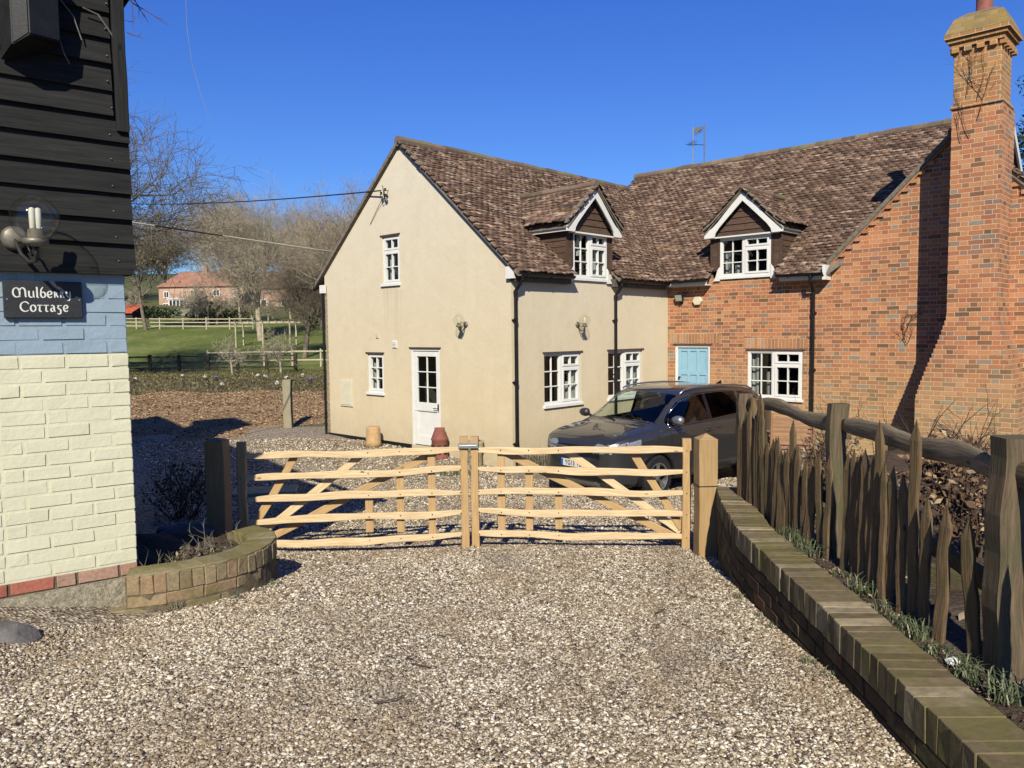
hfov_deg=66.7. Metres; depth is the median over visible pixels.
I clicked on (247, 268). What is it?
tree
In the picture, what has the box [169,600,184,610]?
weed
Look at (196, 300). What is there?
scrub
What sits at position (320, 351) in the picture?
garden fence
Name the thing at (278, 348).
tree
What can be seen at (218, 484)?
gate post
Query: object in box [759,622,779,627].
weed
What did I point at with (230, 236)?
overhead cable
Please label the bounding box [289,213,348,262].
tree
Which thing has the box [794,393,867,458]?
shrub
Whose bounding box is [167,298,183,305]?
bay window
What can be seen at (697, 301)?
alarm box
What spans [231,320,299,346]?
pergola
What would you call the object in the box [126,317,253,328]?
paddock fence
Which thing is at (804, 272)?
house
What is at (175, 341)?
field
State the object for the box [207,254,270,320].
tree
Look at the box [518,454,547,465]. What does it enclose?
lavender bush
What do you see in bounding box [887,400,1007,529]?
shrub
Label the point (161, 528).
stone
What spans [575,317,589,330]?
wall lamp
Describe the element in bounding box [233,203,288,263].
tree
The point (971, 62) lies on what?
climbing stems
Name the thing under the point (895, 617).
grass tuft
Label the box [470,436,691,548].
gate
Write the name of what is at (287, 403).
marker post
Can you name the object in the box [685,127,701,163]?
tv aerial
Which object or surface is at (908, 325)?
climbing stems
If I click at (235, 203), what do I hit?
tree
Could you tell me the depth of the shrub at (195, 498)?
9.67 m
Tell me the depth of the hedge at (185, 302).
123.03 m
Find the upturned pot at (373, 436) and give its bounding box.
[364,426,382,446]
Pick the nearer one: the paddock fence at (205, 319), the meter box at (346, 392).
the meter box at (346, 392)
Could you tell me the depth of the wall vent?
16.68 m
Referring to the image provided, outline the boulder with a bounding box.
[0,620,40,644]
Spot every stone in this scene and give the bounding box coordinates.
[156,523,206,532]
[160,522,215,533]
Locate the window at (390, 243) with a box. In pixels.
[380,235,400,286]
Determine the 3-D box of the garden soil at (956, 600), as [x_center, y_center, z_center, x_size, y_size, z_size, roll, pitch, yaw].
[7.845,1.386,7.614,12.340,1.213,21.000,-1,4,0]
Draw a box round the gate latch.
[458,443,477,468]
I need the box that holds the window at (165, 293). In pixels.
[163,291,168,297]
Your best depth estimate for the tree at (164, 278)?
149.07 m
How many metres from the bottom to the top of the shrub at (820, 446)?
0.935 m
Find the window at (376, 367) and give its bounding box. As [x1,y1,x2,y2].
[366,353,384,395]
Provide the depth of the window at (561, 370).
15.78 m
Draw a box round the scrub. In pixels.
[125,277,324,324]
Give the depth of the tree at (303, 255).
109.87 m
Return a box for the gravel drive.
[0,426,914,767]
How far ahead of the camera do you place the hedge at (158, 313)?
103.28 m
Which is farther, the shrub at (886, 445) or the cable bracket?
the cable bracket
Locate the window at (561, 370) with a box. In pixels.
[543,352,583,408]
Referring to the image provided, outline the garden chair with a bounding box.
[766,413,815,467]
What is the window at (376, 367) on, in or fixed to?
in the house
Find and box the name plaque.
[2,280,82,317]
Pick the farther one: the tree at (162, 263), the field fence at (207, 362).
the tree at (162, 263)
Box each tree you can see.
[124,60,263,311]
[130,202,202,329]
[136,201,193,281]
[167,180,272,265]
[167,192,279,270]
[177,166,306,340]
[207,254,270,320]
[212,334,256,374]
[220,211,296,271]
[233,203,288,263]
[240,241,325,357]
[254,326,297,371]
[257,172,372,289]
[258,189,326,264]
[266,204,323,270]
[275,222,327,271]
[282,200,352,245]
[283,246,325,317]
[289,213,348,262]
[289,252,324,328]
[290,232,327,275]
[1014,75,1023,173]
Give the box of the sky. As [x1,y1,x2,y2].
[124,0,1023,273]
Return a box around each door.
[411,348,440,445]
[675,345,709,382]
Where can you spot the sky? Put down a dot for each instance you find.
(613, 91)
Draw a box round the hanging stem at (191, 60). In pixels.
[186,13,209,119]
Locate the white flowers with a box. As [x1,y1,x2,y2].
[944,656,959,666]
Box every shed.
[125,304,143,320]
[191,302,215,315]
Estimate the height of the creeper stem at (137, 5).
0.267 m
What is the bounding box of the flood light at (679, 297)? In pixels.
[674,294,683,304]
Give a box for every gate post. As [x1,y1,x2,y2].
[204,437,231,533]
[693,433,718,556]
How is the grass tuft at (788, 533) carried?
on the garden soil at (956, 600)
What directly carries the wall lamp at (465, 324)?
attached to the house
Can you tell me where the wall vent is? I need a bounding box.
[392,341,396,347]
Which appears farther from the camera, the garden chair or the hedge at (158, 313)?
the hedge at (158, 313)
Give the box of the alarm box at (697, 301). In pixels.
[692,297,702,304]
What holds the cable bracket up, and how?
attached to the house
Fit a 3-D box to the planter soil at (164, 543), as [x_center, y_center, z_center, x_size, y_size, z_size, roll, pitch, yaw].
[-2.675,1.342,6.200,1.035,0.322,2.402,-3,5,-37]
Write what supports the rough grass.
on the field
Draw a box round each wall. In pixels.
[109,525,276,613]
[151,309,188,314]
[716,487,1023,767]
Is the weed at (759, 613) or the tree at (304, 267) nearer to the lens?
the weed at (759, 613)
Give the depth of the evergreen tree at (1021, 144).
29.65 m
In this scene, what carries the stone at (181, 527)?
on the planter soil at (164, 543)
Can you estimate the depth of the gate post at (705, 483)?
6.76 m
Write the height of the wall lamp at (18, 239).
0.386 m
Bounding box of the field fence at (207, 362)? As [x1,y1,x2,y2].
[128,353,297,372]
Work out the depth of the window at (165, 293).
136.82 m
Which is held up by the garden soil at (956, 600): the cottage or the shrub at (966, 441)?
the shrub at (966, 441)
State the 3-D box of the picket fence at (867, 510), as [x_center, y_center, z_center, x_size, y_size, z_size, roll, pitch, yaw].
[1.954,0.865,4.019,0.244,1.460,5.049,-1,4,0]
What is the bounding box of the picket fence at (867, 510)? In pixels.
[736,392,1023,685]
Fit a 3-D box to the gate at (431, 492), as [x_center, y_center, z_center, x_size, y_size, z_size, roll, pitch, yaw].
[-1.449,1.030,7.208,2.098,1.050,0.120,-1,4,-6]
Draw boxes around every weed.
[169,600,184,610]
[754,611,765,617]
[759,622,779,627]
[799,654,819,664]
[824,666,834,677]
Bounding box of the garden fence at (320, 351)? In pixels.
[206,349,326,366]
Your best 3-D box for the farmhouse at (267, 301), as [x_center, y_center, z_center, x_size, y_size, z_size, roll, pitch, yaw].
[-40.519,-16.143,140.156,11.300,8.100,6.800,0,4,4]
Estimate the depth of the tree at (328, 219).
161.41 m
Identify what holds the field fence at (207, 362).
on the field
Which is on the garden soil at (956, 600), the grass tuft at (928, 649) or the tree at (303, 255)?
the grass tuft at (928, 649)
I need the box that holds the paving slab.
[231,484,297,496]
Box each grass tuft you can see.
[777,523,806,540]
[780,540,834,558]
[782,529,814,549]
[832,567,851,578]
[845,573,877,597]
[869,595,898,612]
[884,609,914,624]
[893,615,932,640]
[915,639,954,656]
[937,646,981,672]
[942,650,998,686]
[960,665,1023,707]
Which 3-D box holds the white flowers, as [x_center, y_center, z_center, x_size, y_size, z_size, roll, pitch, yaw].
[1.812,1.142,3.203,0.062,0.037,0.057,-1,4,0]
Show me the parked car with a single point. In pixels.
(670, 413)
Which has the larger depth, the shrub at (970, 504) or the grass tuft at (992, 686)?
the shrub at (970, 504)
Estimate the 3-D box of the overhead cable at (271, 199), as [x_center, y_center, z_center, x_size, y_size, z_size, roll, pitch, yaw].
[-8.884,-5.492,23.081,0.026,2.038,17.944,-4,5,-43]
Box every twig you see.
[374,694,405,702]
[410,661,444,667]
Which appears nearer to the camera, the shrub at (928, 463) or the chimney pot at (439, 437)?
the shrub at (928, 463)
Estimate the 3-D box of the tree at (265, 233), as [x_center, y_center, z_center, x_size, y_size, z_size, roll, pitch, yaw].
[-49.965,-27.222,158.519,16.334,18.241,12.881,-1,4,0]
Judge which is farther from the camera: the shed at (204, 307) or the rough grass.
the shed at (204, 307)
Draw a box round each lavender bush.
[436,469,470,476]
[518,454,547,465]
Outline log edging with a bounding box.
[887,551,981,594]
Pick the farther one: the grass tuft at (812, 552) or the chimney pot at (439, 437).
the chimney pot at (439, 437)
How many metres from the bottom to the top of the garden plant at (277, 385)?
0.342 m
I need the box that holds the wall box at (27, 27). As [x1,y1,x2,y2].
[0,0,111,63]
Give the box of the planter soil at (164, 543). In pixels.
[136,530,238,565]
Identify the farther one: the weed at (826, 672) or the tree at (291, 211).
the tree at (291, 211)
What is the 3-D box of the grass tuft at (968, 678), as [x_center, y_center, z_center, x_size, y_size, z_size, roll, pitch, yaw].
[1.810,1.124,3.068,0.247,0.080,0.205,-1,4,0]
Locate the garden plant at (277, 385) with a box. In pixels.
[272,380,279,387]
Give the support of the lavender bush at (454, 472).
on the gravel drive
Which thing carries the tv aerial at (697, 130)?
on the house
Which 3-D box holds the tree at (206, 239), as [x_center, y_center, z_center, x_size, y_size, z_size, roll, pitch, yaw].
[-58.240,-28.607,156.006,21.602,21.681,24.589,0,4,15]
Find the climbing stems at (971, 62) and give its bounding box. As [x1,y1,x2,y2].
[945,42,997,139]
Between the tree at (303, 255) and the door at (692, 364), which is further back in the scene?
the tree at (303, 255)
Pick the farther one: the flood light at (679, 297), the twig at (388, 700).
the flood light at (679, 297)
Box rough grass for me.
[129,369,326,395]
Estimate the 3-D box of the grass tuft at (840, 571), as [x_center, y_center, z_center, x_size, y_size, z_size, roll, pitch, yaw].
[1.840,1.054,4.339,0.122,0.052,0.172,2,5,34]
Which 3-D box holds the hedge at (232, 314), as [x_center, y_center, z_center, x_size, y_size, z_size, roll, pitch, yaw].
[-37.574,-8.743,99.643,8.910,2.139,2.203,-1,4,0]
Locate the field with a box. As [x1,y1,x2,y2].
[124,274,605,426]
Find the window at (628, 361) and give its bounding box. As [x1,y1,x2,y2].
[607,350,640,400]
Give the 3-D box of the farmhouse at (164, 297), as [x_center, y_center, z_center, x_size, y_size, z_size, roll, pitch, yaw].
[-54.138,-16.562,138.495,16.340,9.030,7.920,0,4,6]
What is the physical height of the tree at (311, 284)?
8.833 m
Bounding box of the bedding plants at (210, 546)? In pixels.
[137,519,240,565]
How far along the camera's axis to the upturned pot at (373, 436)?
16.75 m
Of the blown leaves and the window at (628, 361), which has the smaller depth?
the blown leaves
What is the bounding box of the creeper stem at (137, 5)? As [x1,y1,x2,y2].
[122,0,169,38]
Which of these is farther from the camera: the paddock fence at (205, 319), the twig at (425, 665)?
the paddock fence at (205, 319)
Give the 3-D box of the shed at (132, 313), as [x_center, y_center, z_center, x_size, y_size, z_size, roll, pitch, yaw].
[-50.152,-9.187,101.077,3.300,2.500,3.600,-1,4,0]
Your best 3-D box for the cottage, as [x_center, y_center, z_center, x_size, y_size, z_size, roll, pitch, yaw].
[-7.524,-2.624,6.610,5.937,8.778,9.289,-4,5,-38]
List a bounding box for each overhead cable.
[132,222,332,251]
[141,190,380,204]
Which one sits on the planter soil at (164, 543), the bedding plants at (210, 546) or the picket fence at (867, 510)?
the bedding plants at (210, 546)
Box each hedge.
[135,305,182,318]
[181,296,203,308]
[184,307,252,321]
[211,298,243,311]
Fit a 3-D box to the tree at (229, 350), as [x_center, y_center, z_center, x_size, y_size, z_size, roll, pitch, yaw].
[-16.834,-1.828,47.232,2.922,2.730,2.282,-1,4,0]
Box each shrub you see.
[135,445,230,519]
[782,408,868,488]
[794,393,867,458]
[865,404,892,464]
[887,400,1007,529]
[922,418,995,497]
[922,430,1021,557]
[924,385,1007,444]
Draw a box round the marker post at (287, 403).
[282,379,293,427]
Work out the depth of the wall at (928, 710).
3.41 m
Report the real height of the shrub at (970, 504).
0.812 m
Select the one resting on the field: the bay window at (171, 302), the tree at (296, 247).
the tree at (296, 247)
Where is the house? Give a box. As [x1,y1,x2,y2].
[312,0,1023,466]
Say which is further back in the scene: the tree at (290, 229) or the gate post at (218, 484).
the tree at (290, 229)
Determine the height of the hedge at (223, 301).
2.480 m
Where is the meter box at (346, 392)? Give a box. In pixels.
[340,379,352,406]
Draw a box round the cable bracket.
[370,185,388,223]
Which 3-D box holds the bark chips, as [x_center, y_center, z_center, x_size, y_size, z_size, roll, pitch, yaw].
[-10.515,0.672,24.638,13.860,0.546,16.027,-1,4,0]
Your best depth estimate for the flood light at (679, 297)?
17.74 m
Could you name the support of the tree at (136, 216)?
on the field
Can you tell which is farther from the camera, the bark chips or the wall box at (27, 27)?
the bark chips
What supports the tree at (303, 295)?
on the field
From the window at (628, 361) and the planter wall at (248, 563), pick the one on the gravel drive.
the planter wall at (248, 563)
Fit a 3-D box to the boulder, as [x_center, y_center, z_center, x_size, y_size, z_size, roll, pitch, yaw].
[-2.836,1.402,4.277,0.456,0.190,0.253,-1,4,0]
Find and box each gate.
[236,436,469,547]
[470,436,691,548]
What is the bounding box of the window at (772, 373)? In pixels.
[748,350,802,402]
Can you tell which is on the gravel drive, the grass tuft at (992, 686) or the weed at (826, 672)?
the weed at (826, 672)
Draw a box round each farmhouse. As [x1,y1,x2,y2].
[157,266,250,306]
[252,272,306,306]
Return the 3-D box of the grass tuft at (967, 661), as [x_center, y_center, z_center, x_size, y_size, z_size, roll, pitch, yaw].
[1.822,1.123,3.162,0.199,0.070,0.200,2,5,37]
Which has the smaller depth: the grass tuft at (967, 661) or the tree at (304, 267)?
the grass tuft at (967, 661)
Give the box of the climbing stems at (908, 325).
[890,305,921,343]
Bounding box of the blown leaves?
[20,526,903,767]
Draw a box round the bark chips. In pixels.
[130,390,327,443]
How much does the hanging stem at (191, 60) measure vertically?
1.140 m
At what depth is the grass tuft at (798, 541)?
4.93 m
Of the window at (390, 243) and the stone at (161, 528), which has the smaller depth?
the stone at (161, 528)
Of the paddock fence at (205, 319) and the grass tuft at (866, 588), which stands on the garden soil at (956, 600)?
the grass tuft at (866, 588)
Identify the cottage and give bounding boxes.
[0,0,137,606]
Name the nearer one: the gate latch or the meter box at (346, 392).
the gate latch
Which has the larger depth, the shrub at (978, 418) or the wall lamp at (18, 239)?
the shrub at (978, 418)
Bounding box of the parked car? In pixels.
[547,380,770,490]
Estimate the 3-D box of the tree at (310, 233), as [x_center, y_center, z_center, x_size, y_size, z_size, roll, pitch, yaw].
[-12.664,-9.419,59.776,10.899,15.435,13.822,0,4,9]
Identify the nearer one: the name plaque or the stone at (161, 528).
the name plaque
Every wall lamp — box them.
[0,195,60,263]
[455,314,467,331]
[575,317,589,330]
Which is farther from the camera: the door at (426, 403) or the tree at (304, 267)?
the tree at (304, 267)
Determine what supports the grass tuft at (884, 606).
on the garden soil at (956, 600)
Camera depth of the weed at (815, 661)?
3.82 m
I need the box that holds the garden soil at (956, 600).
[717,449,1023,729]
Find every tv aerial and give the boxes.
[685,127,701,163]
[694,124,704,161]
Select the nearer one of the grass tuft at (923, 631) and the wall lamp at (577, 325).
the grass tuft at (923, 631)
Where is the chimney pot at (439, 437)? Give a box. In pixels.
[431,427,448,459]

